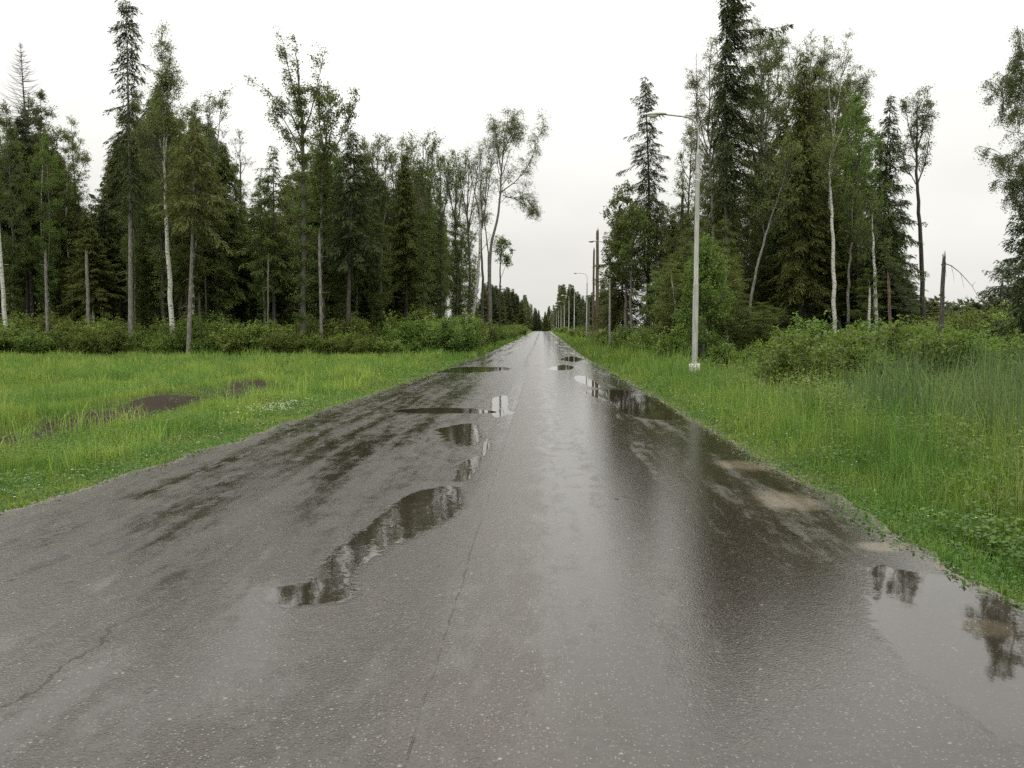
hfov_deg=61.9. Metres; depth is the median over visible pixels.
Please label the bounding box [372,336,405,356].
shrub
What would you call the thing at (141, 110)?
broadleaf tree
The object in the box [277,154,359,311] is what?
spruce
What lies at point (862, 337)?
shrub
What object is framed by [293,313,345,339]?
shrub
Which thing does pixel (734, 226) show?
broadleaf tree
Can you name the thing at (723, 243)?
broadleaf tree
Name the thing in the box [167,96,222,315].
broadleaf tree
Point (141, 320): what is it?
shrub
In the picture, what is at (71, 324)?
shrub
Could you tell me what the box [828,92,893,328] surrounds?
aspen
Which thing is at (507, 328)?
shrub
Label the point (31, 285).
dead spruce
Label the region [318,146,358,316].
broadleaf tree
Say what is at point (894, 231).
spruce
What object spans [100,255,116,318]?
broadleaf tree
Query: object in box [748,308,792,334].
broadleaf tree
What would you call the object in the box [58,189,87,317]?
broadleaf tree
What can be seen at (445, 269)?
broadleaf tree
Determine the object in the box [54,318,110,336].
shrub
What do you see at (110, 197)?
spruce
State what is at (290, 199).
broadleaf tree
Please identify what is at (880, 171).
broadleaf tree
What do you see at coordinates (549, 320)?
spruce
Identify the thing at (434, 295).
spruce
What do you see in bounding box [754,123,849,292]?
spruce
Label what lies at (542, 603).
road
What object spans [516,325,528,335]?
shrub
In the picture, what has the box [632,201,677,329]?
spruce
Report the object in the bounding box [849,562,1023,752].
puddle
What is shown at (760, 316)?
broadleaf tree
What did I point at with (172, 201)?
broadleaf tree
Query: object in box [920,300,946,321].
spruce
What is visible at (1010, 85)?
weeping birch
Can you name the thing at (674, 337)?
shrub
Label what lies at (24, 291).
spruce
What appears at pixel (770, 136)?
broadleaf tree
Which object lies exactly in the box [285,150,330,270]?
spruce
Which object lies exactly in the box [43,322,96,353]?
shrub
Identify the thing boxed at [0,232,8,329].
broken trunk
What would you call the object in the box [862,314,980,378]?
shrub
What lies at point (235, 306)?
spruce
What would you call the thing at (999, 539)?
verge herbs
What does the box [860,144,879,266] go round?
broadleaf tree
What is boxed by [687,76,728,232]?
broadleaf tree
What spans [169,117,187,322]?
spruce
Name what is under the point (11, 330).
shrub
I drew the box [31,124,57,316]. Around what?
broadleaf tree
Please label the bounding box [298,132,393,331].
spruce
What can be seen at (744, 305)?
broadleaf tree
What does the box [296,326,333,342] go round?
shrub
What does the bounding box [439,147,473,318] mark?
aspen
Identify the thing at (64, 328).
shrub
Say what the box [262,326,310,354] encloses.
shrub
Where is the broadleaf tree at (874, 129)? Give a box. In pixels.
[824,108,881,268]
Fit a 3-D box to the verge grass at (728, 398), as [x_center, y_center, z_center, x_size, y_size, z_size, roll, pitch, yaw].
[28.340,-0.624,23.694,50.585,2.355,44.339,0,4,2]
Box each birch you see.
[120,20,191,352]
[370,184,399,325]
[377,188,396,321]
[470,106,551,326]
[471,141,495,322]
[492,234,514,332]
[681,32,731,256]
[731,14,810,296]
[746,132,808,332]
[779,23,836,314]
[804,129,858,335]
[811,28,878,329]
[829,180,871,329]
[851,188,901,330]
[973,25,1023,223]
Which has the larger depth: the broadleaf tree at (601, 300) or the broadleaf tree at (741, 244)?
the broadleaf tree at (601, 300)
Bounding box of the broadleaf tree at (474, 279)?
[462,255,480,319]
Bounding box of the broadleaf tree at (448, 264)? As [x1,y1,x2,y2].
[437,228,451,317]
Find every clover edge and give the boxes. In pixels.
[0,360,465,511]
[603,366,1023,609]
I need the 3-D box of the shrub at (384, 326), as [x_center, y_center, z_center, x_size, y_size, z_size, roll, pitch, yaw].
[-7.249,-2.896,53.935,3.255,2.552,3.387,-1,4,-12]
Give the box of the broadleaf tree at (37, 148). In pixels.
[9,127,63,316]
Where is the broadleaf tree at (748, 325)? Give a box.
[728,309,761,345]
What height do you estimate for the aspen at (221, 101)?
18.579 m
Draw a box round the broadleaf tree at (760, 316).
[738,312,773,343]
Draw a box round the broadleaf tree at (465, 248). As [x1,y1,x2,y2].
[448,183,475,312]
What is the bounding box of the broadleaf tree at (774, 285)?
[754,196,786,333]
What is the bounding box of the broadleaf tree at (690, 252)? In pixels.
[665,242,701,337]
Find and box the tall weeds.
[675,351,1023,489]
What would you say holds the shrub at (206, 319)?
on the ground at (158, 401)
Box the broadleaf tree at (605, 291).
[600,271,608,327]
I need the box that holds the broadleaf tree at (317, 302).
[305,132,337,316]
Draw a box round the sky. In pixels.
[0,0,1023,329]
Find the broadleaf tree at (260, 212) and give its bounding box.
[245,174,286,325]
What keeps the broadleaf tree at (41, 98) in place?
on the ground at (158, 401)
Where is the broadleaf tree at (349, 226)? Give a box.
[326,140,367,312]
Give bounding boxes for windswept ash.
[244,25,328,340]
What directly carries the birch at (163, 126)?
on the ground at (158, 401)
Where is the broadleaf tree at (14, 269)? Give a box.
[0,98,41,320]
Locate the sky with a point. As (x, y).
(420, 66)
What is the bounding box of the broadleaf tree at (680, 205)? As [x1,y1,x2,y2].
[663,193,692,265]
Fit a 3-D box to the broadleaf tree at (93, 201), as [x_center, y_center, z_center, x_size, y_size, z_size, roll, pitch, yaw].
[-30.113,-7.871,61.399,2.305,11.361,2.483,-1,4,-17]
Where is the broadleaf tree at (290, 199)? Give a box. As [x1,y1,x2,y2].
[280,152,315,320]
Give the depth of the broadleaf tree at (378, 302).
53.70 m
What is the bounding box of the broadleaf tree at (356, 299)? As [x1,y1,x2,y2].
[345,173,368,321]
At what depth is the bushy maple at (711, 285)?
37.32 m
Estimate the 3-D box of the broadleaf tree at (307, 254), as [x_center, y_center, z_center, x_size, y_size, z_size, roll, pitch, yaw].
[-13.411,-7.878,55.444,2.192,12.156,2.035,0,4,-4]
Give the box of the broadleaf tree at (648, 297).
[631,271,673,336]
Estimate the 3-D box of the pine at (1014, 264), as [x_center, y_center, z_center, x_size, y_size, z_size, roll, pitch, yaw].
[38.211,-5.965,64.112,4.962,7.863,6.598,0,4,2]
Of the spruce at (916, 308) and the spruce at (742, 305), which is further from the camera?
the spruce at (916, 308)
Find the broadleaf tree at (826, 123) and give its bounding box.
[813,71,853,327]
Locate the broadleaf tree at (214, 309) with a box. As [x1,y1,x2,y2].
[198,125,225,317]
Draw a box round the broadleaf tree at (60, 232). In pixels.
[23,134,75,320]
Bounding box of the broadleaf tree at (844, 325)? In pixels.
[836,172,855,329]
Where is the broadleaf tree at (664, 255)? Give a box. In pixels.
[653,228,678,291]
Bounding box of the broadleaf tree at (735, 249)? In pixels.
[728,247,747,345]
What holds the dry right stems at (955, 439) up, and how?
on the ground at (158, 401)
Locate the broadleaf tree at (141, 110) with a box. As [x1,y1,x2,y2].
[110,85,159,308]
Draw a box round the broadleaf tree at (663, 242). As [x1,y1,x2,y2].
[654,226,668,296]
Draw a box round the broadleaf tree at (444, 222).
[434,188,448,319]
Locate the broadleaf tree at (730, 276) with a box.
[710,248,748,345]
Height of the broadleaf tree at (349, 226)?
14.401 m
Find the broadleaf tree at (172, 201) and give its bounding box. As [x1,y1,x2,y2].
[158,125,178,325]
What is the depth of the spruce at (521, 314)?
379.12 m
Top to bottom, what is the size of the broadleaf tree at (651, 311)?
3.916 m
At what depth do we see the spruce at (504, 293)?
374.86 m
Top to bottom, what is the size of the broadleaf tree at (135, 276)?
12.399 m
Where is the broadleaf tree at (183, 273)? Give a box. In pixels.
[170,160,204,314]
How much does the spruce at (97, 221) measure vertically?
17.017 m
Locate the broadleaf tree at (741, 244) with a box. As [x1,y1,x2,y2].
[721,176,745,287]
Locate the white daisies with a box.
[230,397,306,413]
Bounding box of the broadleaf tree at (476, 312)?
[471,269,480,321]
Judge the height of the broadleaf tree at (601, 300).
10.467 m
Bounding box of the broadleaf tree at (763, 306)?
[739,302,790,338]
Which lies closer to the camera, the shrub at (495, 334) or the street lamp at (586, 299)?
the shrub at (495, 334)
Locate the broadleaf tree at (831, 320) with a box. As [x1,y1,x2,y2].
[822,190,847,327]
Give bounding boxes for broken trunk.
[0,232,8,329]
[40,251,48,339]
[84,250,93,323]
[92,283,94,321]
[198,294,201,333]
[204,274,206,319]
[263,252,268,325]
[317,232,328,336]
[487,259,488,325]
[586,301,589,337]
[592,247,594,339]
[595,230,600,333]
[681,193,683,252]
[862,288,870,328]
[884,271,895,323]
[939,253,975,333]
[1000,279,1003,305]
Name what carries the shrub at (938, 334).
on the ground at (158, 401)
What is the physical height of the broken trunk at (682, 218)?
11.520 m
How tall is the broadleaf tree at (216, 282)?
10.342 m
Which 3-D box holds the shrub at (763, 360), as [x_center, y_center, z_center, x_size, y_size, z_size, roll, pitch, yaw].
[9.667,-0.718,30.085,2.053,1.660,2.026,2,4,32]
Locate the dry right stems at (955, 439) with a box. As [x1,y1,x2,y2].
[749,366,1023,527]
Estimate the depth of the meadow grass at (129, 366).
20.71 m
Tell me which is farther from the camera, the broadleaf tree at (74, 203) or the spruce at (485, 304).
the spruce at (485, 304)
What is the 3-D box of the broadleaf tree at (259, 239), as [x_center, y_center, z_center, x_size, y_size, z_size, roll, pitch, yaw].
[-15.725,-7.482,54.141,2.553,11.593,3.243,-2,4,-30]
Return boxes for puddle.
[256,485,471,612]
[389,407,495,413]
[430,423,489,446]
[436,367,513,372]
[445,456,487,482]
[476,437,494,456]
[486,395,519,417]
[547,365,577,369]
[559,356,586,361]
[570,375,603,387]
[580,389,685,420]
[604,496,628,501]
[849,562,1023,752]
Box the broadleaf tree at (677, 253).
[654,238,692,291]
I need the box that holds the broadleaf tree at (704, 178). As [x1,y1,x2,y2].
[700,143,741,245]
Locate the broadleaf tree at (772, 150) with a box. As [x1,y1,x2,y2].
[736,33,794,325]
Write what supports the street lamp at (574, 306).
on the ground at (158, 401)
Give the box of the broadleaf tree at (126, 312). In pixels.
[103,165,127,323]
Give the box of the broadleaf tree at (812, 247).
[786,148,825,331]
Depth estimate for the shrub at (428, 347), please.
48.99 m
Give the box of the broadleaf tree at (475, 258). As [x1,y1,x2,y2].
[463,230,480,323]
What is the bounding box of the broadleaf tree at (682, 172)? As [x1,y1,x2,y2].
[659,108,708,255]
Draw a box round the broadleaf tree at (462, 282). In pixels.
[448,234,475,319]
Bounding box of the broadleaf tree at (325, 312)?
[313,298,331,327]
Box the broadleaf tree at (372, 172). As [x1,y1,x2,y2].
[361,141,387,318]
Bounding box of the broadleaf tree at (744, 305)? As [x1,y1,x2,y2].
[730,304,756,348]
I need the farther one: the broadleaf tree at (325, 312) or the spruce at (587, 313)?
the spruce at (587, 313)
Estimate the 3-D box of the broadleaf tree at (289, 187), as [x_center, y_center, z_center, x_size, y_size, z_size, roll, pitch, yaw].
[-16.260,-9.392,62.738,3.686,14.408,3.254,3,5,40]
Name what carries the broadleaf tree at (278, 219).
on the ground at (158, 401)
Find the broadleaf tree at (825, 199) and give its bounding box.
[783,63,862,328]
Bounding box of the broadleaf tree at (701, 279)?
[680,240,728,340]
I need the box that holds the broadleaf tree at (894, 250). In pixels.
[880,218,907,285]
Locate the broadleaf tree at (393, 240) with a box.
[387,184,415,313]
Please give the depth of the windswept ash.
49.56 m
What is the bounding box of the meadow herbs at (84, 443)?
[0,352,451,466]
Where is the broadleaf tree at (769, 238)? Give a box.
[767,171,790,331]
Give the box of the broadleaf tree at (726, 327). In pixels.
[709,258,752,351]
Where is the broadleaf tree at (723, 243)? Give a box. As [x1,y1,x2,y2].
[707,216,751,345]
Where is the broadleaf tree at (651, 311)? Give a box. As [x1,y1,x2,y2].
[640,296,677,335]
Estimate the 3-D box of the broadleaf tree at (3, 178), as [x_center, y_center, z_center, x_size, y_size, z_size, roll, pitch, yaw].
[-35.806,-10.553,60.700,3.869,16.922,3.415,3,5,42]
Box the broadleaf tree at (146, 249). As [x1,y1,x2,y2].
[125,175,156,313]
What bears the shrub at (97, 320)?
on the ground at (158, 401)
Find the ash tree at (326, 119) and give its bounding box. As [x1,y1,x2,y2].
[297,80,361,330]
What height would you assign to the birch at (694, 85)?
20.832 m
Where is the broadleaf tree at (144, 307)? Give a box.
[108,101,169,328]
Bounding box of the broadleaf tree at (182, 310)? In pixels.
[173,274,188,317]
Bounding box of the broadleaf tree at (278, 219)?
[263,192,283,320]
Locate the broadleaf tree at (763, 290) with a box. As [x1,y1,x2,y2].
[748,168,779,331]
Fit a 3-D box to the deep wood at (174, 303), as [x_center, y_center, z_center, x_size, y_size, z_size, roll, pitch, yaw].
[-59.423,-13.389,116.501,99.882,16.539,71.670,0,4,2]
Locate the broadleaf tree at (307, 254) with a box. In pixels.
[288,171,317,314]
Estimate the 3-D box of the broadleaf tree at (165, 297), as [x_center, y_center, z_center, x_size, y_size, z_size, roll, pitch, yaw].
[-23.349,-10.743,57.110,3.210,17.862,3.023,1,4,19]
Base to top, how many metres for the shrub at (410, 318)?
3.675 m
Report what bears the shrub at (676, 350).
on the ground at (158, 401)
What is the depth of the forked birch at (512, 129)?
74.99 m
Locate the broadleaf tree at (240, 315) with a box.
[225,162,252,324]
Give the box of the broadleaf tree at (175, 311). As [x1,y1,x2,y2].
[160,142,179,320]
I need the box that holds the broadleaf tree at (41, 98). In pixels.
[2,88,71,317]
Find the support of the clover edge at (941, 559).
on the ground at (158, 401)
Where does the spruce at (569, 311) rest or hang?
on the ground at (158, 401)
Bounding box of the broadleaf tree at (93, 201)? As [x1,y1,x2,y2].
[87,196,105,318]
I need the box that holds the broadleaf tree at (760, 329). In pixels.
[733,309,782,348]
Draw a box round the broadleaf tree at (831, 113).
[789,79,856,194]
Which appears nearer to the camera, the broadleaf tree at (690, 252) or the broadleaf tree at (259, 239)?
the broadleaf tree at (690, 252)
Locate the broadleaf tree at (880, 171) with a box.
[869,139,895,225]
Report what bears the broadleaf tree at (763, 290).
on the ground at (158, 401)
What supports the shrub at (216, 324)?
on the ground at (158, 401)
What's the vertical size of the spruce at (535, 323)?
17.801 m
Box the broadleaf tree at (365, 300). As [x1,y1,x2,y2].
[355,151,376,323]
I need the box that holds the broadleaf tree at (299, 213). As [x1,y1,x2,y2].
[289,165,313,312]
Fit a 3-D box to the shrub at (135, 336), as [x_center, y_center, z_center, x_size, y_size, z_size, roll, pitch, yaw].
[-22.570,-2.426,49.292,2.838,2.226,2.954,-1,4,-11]
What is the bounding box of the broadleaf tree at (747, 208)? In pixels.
[735,188,768,330]
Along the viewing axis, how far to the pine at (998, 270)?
60.65 m
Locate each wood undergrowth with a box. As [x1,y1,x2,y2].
[127,321,384,336]
[634,327,1008,350]
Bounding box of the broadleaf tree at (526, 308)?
[524,300,529,325]
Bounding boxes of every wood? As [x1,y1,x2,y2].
[0,180,369,327]
[477,300,594,327]
[640,270,908,330]
[916,294,1022,316]
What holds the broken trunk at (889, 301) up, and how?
on the ground at (158, 401)
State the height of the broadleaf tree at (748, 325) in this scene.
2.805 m
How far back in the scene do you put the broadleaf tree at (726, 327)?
41.14 m
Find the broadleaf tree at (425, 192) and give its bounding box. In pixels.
[410,158,437,315]
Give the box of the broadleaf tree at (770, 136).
[718,35,791,280]
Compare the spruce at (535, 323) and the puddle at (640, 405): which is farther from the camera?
the spruce at (535, 323)
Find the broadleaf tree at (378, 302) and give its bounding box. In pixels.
[364,213,393,331]
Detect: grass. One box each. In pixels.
[0,343,483,510]
[414,330,530,358]
[549,330,671,362]
[587,333,1023,603]
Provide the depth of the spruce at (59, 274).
77.55 m
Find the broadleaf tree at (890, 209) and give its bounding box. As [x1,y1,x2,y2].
[873,168,900,277]
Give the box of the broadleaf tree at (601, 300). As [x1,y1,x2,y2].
[599,284,604,329]
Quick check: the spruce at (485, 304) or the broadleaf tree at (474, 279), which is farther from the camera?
the spruce at (485, 304)
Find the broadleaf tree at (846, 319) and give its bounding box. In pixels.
[828,300,864,331]
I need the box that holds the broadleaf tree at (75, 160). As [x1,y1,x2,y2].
[60,115,93,307]
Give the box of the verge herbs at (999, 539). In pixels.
[638,367,1023,570]
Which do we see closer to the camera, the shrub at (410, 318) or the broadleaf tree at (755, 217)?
the shrub at (410, 318)
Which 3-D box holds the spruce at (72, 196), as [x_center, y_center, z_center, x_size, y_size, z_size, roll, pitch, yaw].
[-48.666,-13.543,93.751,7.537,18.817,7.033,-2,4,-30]
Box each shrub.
[0,304,54,332]
[0,316,46,353]
[0,317,22,332]
[0,319,31,333]
[0,333,9,351]
[7,327,58,355]
[18,302,93,335]
[43,316,96,337]
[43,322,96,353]
[47,316,107,344]
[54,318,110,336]
[61,309,84,323]
[69,328,105,355]
[73,318,132,355]
[74,309,121,327]
[90,307,141,333]
[96,323,145,353]
[106,311,157,329]
[121,340,145,353]
[134,319,176,338]
[134,321,148,334]
[141,332,173,355]
[142,311,211,354]
[145,315,185,336]
[174,303,234,333]
[177,309,237,329]
[187,332,228,354]
[199,310,252,336]
[209,322,256,355]
[215,319,263,332]
[221,322,273,353]
[251,317,298,347]
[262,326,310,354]
[284,329,319,352]
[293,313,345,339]
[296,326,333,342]
[300,334,336,355]
[311,311,373,341]
[318,336,348,355]
[324,327,356,344]
[330,311,383,339]
[337,330,373,355]
[362,331,395,347]
[365,343,380,354]
[369,303,437,338]
[372,318,404,336]
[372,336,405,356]
[376,317,429,348]
[393,310,440,344]
[395,320,441,349]
[401,340,422,354]
[421,313,486,355]
[421,345,436,353]
[422,330,446,353]
[436,302,490,348]
[480,319,506,344]
[480,334,493,347]
[486,322,510,341]
[492,322,515,336]
[504,323,522,335]
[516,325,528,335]
[567,323,582,337]
[577,325,591,337]
[589,329,600,340]
[598,327,625,350]
[603,322,650,348]
[622,331,644,349]
[623,323,678,357]
[635,326,657,353]
[650,309,729,357]
[661,340,699,365]
[691,339,738,364]
[705,339,756,370]
[734,323,861,394]
[735,339,766,353]
[738,330,777,349]
[745,329,790,359]
[756,310,873,366]
[757,350,781,373]
[788,338,888,385]
[811,325,922,368]
[826,344,913,382]
[846,315,950,353]
[861,319,918,340]
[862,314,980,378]
[899,316,957,331]
[903,313,963,328]
[906,314,935,336]
[910,323,1018,372]
[911,325,967,349]
[916,312,958,332]
[923,312,955,340]
[926,308,967,325]
[929,296,987,328]
[945,317,1009,341]
[948,304,1006,331]
[958,333,1005,346]
[959,324,984,353]
[967,336,1014,353]
[968,292,1020,329]
[978,297,1020,334]
[992,329,1023,365]
[999,333,1023,347]
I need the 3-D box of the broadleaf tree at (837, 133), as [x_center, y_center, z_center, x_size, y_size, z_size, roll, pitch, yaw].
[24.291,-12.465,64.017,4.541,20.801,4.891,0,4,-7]
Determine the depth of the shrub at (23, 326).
51.86 m
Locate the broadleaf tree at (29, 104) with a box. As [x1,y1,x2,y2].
[0,92,60,318]
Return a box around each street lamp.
[565,287,574,327]
[574,272,587,339]
[589,240,610,343]
[645,111,700,374]
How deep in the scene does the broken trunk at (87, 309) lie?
51.60 m
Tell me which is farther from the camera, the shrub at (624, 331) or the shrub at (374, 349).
the shrub at (624, 331)
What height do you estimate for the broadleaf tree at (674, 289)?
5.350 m
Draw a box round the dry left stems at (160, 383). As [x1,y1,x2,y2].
[2,358,389,481]
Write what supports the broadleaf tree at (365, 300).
on the ground at (158, 401)
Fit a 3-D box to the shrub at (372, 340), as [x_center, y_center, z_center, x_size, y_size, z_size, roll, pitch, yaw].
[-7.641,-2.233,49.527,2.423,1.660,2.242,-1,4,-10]
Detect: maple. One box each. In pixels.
[596,179,664,326]
[607,202,655,331]
[644,253,700,344]
[670,230,739,366]
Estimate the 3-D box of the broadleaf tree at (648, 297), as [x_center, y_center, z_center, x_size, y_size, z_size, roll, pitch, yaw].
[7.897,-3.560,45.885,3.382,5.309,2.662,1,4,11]
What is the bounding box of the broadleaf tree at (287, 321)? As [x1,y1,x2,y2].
[279,218,290,326]
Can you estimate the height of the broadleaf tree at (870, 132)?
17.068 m
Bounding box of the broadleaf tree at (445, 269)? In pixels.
[433,209,448,317]
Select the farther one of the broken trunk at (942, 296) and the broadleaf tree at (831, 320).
the broadleaf tree at (831, 320)
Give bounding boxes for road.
[0,331,1023,767]
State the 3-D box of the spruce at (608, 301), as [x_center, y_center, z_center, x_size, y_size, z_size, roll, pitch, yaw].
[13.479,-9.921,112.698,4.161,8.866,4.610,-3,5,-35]
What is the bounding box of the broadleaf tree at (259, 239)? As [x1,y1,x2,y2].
[245,173,284,328]
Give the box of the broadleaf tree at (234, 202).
[218,144,246,319]
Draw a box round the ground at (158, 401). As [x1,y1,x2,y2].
[0,331,1023,600]
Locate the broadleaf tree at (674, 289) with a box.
[649,262,692,351]
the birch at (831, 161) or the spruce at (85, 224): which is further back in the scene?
the spruce at (85, 224)
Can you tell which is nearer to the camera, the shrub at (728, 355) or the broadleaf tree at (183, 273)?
the shrub at (728, 355)
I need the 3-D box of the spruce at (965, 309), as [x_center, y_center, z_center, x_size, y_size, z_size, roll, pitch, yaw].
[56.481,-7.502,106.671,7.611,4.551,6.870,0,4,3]
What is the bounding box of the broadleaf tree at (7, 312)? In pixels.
[0,289,25,319]
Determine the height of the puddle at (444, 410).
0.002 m
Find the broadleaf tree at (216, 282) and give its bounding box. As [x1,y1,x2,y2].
[201,198,237,325]
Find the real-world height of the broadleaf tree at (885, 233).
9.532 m
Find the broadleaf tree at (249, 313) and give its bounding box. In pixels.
[243,225,254,327]
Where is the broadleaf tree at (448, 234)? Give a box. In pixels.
[435,203,449,313]
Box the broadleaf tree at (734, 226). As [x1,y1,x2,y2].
[710,91,749,288]
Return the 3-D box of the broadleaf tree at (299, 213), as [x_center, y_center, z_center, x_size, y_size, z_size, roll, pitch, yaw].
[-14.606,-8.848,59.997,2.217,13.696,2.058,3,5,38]
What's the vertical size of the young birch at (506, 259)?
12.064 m
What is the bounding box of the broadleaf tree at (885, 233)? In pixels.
[861,212,892,329]
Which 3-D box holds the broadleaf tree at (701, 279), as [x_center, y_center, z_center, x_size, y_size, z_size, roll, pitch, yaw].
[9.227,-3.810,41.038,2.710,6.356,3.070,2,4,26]
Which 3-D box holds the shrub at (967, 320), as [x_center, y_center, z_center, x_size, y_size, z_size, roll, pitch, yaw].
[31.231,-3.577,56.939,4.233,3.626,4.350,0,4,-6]
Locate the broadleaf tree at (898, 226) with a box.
[895,207,905,284]
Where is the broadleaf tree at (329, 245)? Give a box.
[318,141,357,322]
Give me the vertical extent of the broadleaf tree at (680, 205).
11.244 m
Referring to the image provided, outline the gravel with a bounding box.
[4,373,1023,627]
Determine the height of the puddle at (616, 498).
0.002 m
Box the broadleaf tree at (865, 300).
[846,268,892,333]
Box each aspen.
[185,83,233,315]
[228,127,255,326]
[358,133,397,320]
[383,132,420,262]
[406,127,445,321]
[422,148,464,320]
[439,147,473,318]
[449,149,485,322]
[463,147,495,320]
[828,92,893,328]
[894,83,939,322]
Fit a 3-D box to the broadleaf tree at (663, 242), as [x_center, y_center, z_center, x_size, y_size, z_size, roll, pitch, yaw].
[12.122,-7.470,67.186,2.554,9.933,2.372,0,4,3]
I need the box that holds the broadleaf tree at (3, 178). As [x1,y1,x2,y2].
[0,115,25,316]
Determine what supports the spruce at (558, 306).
on the ground at (158, 401)
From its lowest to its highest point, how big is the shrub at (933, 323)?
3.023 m
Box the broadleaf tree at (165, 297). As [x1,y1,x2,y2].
[142,100,178,326]
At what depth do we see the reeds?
13.51 m
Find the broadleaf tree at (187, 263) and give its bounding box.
[169,103,229,328]
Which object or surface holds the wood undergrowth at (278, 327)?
on the ground at (158, 401)
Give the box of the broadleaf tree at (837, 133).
[814,78,857,323]
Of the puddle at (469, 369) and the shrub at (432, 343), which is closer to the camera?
the puddle at (469, 369)
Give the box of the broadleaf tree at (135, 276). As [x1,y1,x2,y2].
[117,162,147,325]
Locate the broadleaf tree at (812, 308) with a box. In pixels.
[798,279,829,332]
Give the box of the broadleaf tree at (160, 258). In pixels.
[127,67,187,336]
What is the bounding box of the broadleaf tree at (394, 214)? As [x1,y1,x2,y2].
[384,137,417,321]
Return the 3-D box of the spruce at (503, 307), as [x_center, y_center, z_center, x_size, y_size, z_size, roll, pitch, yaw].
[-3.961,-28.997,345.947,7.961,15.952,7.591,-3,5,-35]
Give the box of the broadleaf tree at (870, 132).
[836,109,880,327]
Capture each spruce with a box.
[0,42,62,318]
[0,115,81,317]
[0,194,8,254]
[0,273,25,318]
[1,158,68,302]
[25,278,68,315]
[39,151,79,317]
[51,215,125,321]
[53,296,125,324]
[57,227,126,322]
[59,176,90,263]
[81,169,133,322]
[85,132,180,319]
[86,140,136,322]
[90,199,127,319]
[93,97,179,323]
[102,0,161,336]
[145,121,241,353]
[150,155,228,322]
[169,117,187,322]
[178,142,277,320]
[200,122,243,229]
[203,223,260,319]
[216,201,255,326]
[230,145,299,327]
[234,223,296,313]
[243,204,267,323]
[246,216,292,331]
[268,174,294,225]
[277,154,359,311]
[283,180,299,276]
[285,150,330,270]
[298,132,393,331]
[326,206,371,315]
[353,237,389,311]
[354,218,376,317]
[358,266,419,323]
[373,239,420,313]
[378,191,396,261]
[381,154,434,316]
[392,179,454,277]
[392,210,445,311]
[408,198,455,319]
[443,225,466,314]
[476,283,486,322]
[485,290,498,325]
[495,285,499,302]
[496,293,508,326]
[502,289,514,325]
[502,292,515,325]
[509,289,520,323]
[515,294,522,319]
[516,300,529,326]
[522,295,532,327]
[524,295,532,328]
[531,309,540,330]
[536,310,541,330]
[541,311,547,330]
[545,306,552,330]
[550,286,565,327]
[559,284,566,327]
[560,285,582,328]
[561,289,571,327]
[576,292,582,311]
[580,298,590,326]
[580,298,594,327]
[584,209,655,342]
[599,283,604,328]
[600,282,627,320]
[606,76,670,329]
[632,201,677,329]
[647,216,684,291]
[682,52,706,239]
[703,0,805,291]
[705,178,752,282]
[705,210,746,288]
[731,293,766,343]
[742,296,782,327]
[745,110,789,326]
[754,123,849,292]
[760,52,862,334]
[764,256,822,324]
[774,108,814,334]
[780,263,854,318]
[809,196,866,332]
[822,247,939,329]
[841,95,933,321]
[844,274,930,331]
[853,220,926,317]
[861,251,916,307]
[910,303,931,323]
[911,289,936,321]
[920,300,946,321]
[927,298,952,322]
[949,306,961,314]
[952,306,972,314]
[968,302,984,314]
[986,181,1023,343]
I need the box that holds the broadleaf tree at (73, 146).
[40,128,91,319]
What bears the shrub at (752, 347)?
on the ground at (158, 401)
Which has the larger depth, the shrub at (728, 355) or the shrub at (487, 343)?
the shrub at (487, 343)
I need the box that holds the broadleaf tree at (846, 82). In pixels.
[821,71,874,320]
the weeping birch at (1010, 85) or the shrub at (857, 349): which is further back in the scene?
the weeping birch at (1010, 85)
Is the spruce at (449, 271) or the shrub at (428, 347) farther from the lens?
the spruce at (449, 271)
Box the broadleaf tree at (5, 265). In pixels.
[0,161,18,321]
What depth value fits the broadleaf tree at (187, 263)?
53.63 m
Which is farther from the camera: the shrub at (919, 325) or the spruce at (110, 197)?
the spruce at (110, 197)
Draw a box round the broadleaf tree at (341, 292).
[318,164,356,330]
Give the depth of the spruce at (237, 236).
56.65 m
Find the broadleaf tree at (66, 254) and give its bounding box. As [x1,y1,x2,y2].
[60,183,86,308]
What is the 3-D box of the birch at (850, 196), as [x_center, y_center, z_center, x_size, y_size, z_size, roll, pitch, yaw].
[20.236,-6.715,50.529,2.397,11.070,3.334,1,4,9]
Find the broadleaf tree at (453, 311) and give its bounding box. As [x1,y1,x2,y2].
[449,237,460,323]
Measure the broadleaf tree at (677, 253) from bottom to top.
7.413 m
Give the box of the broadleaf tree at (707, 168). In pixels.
[691,153,719,233]
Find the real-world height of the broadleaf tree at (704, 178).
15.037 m
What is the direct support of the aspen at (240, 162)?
on the ground at (158, 401)
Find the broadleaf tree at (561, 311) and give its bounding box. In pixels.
[557,287,564,327]
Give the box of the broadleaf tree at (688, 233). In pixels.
[671,206,708,318]
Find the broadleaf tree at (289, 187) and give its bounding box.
[274,157,308,324]
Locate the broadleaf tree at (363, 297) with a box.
[351,138,379,325]
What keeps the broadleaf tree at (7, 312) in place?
on the ground at (158, 401)
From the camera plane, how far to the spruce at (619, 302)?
70.98 m
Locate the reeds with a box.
[819,324,1023,465]
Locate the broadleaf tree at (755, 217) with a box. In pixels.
[742,162,767,306]
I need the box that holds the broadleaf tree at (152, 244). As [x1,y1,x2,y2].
[126,168,164,322]
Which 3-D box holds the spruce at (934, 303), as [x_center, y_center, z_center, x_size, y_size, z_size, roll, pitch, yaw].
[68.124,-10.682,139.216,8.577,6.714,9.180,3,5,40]

